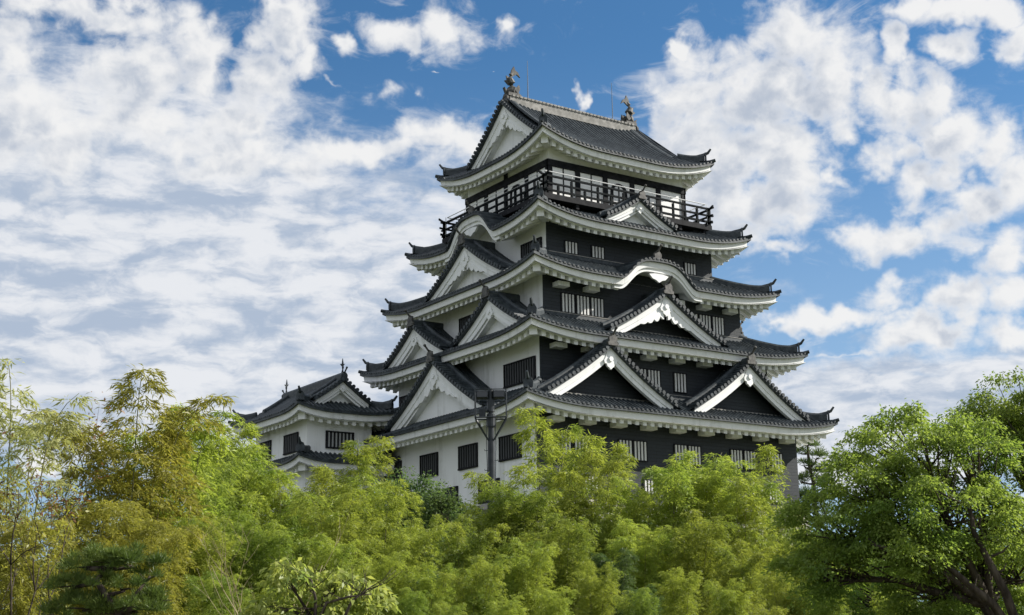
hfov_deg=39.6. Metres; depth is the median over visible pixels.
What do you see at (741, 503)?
bamboo clump
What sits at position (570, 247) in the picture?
window
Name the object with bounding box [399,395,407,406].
window
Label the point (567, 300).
window
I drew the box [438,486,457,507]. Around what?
window
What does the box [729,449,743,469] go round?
window
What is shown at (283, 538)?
bamboo clump
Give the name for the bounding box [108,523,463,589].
tree
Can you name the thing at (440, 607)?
bamboo clump
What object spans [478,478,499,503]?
window
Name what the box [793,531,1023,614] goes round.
tree
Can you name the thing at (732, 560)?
bamboo clump
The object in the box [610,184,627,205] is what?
arched window
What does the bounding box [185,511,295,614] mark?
bamboo clump
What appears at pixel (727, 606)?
bamboo clump
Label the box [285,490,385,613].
bamboo clump
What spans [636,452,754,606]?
bamboo clump
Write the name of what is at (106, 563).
pine tree
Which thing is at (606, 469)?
bamboo clump
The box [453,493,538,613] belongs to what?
bamboo clump
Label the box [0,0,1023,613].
sky
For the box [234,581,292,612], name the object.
bamboo clump
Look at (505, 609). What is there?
bamboo clump
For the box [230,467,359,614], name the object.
bamboo clump
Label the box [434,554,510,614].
bamboo clump
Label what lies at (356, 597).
tree
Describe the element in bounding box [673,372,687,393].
window
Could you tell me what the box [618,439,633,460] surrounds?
window
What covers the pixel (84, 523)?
bamboo clump
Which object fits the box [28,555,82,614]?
bamboo clump
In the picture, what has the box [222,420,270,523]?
bamboo clump
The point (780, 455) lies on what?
window
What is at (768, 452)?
bamboo clump
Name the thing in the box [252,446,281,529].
bamboo clump
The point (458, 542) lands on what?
bamboo clump
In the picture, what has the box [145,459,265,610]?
bamboo clump
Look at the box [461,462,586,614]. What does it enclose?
bamboo clump
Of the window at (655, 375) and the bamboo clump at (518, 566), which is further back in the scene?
the window at (655, 375)
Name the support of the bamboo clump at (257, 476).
on the ground
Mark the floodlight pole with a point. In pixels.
(490, 394)
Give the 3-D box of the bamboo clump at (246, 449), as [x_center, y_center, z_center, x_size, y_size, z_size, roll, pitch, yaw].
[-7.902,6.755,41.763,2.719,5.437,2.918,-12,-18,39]
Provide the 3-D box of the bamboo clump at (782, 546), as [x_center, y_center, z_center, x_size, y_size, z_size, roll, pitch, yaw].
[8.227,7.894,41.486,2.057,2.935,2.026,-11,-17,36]
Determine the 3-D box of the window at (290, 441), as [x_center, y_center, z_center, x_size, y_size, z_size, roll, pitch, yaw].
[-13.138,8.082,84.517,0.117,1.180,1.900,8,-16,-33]
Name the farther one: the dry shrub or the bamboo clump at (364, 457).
the bamboo clump at (364, 457)
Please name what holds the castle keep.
on the stone base
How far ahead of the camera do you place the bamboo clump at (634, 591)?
34.15 m
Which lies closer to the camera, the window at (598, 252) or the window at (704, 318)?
the window at (598, 252)
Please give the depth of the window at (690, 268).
85.98 m
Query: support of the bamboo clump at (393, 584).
on the ground
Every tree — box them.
[36,538,182,614]
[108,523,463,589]
[236,554,401,614]
[364,466,478,584]
[397,487,479,600]
[438,515,923,600]
[758,398,1023,614]
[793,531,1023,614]
[796,440,835,534]
[946,365,1023,614]
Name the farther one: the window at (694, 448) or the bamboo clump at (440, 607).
the window at (694, 448)
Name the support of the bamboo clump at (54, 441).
on the ground
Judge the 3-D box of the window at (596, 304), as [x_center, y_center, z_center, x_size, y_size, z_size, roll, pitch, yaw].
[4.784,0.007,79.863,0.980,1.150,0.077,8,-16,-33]
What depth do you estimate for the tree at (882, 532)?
25.07 m
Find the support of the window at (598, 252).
in the castle keep
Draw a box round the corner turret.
[228,358,400,515]
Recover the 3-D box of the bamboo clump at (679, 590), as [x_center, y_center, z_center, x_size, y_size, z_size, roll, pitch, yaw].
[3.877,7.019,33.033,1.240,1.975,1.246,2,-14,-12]
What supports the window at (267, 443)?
in the corner turret
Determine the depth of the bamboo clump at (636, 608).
31.06 m
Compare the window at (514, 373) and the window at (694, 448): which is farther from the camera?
the window at (694, 448)
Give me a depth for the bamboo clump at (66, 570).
28.09 m
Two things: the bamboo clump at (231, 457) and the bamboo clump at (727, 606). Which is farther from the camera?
the bamboo clump at (231, 457)
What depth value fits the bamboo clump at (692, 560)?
37.84 m
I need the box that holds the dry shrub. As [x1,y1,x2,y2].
[188,513,348,614]
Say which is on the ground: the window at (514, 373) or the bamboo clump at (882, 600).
the bamboo clump at (882, 600)
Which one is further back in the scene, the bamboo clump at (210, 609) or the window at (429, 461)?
the window at (429, 461)
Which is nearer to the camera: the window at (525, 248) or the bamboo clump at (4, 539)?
the bamboo clump at (4, 539)
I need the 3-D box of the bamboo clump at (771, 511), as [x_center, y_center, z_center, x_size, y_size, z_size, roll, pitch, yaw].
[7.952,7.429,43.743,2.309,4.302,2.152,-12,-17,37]
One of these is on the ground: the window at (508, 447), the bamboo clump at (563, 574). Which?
the bamboo clump at (563, 574)
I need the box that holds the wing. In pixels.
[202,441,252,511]
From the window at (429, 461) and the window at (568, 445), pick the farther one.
the window at (429, 461)
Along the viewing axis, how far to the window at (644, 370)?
79.53 m
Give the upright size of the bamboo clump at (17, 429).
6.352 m
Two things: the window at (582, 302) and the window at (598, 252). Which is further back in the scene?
the window at (598, 252)
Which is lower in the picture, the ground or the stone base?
the ground
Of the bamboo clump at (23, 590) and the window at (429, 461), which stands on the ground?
the bamboo clump at (23, 590)
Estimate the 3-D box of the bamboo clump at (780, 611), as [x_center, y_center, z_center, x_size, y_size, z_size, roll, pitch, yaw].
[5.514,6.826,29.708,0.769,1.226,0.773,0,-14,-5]
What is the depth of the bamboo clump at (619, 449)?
47.20 m
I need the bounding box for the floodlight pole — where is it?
[474,388,506,527]
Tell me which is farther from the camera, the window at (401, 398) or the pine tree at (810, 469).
the pine tree at (810, 469)
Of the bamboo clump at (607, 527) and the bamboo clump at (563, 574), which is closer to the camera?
the bamboo clump at (563, 574)
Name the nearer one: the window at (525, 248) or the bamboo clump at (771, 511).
the bamboo clump at (771, 511)
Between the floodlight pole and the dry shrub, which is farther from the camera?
the floodlight pole
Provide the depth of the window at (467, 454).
78.36 m
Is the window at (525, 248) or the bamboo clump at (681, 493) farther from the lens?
the window at (525, 248)
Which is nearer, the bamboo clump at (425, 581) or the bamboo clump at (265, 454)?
the bamboo clump at (425, 581)
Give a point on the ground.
(775, 609)
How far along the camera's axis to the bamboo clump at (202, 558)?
31.39 m
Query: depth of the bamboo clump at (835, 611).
32.33 m
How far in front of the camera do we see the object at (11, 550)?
25.33 m
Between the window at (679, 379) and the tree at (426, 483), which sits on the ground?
the tree at (426, 483)
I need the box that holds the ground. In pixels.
[444,602,1023,614]
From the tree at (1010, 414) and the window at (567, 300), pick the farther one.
the window at (567, 300)
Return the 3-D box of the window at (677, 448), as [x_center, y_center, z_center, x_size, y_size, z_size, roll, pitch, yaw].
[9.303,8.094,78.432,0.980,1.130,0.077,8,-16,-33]
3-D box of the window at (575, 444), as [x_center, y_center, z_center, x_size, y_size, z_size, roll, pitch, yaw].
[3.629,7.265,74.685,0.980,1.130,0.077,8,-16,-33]
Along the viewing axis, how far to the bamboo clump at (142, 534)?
28.56 m
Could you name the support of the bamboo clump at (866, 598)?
on the ground
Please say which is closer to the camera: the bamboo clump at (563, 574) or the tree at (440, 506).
the bamboo clump at (563, 574)
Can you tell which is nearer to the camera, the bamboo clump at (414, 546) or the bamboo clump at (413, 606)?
the bamboo clump at (413, 606)
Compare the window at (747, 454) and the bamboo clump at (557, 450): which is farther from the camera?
the window at (747, 454)
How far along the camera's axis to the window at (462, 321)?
84.44 m
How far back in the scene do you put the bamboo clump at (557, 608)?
30.29 m
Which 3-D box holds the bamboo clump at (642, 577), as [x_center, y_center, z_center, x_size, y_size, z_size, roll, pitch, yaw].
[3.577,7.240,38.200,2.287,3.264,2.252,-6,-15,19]
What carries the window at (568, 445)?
in the castle keep
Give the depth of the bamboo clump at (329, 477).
42.01 m
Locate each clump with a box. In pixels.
[0,357,79,614]
[0,382,97,614]
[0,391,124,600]
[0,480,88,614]
[0,488,49,614]
[0,518,70,614]
[18,363,237,614]
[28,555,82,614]
[40,465,135,597]
[40,519,104,614]
[93,499,208,614]
[111,402,245,613]
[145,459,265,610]
[148,517,237,614]
[178,425,258,596]
[179,569,252,614]
[180,435,272,587]
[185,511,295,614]
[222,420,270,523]
[222,444,268,598]
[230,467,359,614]
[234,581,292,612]
[240,519,330,614]
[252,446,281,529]
[265,468,361,613]
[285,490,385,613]
[294,536,371,612]
[308,435,399,561]
[326,472,425,602]
[351,551,420,614]
[362,517,450,613]
[381,587,432,614]
[404,569,439,614]
[407,561,461,614]
[426,513,509,614]
[430,600,467,614]
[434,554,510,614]
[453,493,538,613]
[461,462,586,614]
[483,594,526,614]
[491,535,563,614]
[508,406,607,596]
[517,512,604,614]
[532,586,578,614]
[548,448,637,609]
[566,489,657,614]
[571,561,628,614]
[590,548,639,614]
[600,441,639,522]
[604,517,679,614]
[605,449,733,614]
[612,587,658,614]
[631,583,665,614]
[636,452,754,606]
[639,509,739,614]
[651,566,703,614]
[686,471,787,613]
[702,577,754,614]
[706,538,779,614]
[741,480,806,609]
[746,443,798,538]
[753,569,811,614]
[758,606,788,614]
[761,528,818,614]
[810,586,852,614]
[848,569,880,614]
[869,590,917,614]
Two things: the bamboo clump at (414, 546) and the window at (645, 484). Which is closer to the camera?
the bamboo clump at (414, 546)
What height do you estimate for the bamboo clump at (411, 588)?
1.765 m
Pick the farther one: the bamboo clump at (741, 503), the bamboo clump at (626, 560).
the bamboo clump at (741, 503)
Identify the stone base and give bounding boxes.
[402,498,810,596]
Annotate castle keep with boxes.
[358,61,839,509]
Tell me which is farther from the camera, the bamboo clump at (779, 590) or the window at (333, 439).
the window at (333, 439)
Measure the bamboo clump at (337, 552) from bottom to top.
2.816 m
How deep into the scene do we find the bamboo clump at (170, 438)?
31.69 m
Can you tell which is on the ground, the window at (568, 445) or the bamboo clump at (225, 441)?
the bamboo clump at (225, 441)
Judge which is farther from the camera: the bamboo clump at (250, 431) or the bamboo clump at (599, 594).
the bamboo clump at (250, 431)
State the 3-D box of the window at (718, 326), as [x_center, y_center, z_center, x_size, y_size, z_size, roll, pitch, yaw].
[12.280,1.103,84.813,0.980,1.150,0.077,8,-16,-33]
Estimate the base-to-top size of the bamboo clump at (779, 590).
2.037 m
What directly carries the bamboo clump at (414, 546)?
on the ground
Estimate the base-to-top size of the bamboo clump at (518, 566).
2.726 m
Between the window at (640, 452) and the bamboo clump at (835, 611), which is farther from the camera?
the window at (640, 452)
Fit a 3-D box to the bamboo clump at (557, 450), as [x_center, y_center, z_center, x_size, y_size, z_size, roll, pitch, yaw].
[1.336,6.503,45.751,3.433,6.865,3.684,3,-14,-17]
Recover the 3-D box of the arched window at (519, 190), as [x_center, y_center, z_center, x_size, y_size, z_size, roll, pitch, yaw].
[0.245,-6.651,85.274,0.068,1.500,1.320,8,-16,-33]
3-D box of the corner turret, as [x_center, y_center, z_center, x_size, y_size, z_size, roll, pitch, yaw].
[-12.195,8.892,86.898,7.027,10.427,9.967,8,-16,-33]
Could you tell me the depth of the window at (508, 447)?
75.12 m
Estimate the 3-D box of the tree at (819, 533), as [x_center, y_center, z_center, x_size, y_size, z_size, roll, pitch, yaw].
[6.618,10.524,56.800,21.573,5.484,5.655,-1,-14,0]
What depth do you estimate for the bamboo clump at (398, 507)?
42.14 m
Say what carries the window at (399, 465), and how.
in the castle keep
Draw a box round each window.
[257,440,271,460]
[283,432,298,455]
[325,430,353,449]
[384,460,401,482]
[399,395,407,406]
[419,452,437,477]
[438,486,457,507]
[458,442,477,470]
[459,314,473,331]
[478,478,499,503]
[498,432,521,461]
[503,355,535,387]
[510,184,522,206]
[520,237,541,257]
[556,434,571,454]
[560,292,575,313]
[564,240,578,254]
[573,435,588,456]
[575,294,590,315]
[590,297,604,317]
[591,245,604,259]
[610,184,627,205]
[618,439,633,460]
[633,440,647,461]
[638,368,646,376]
[643,479,654,494]
[647,369,661,390]
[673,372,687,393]
[673,444,687,464]
[683,262,696,275]
[688,445,701,465]
[698,314,711,328]
[711,316,724,335]
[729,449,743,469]
[743,450,756,469]
[770,453,783,472]

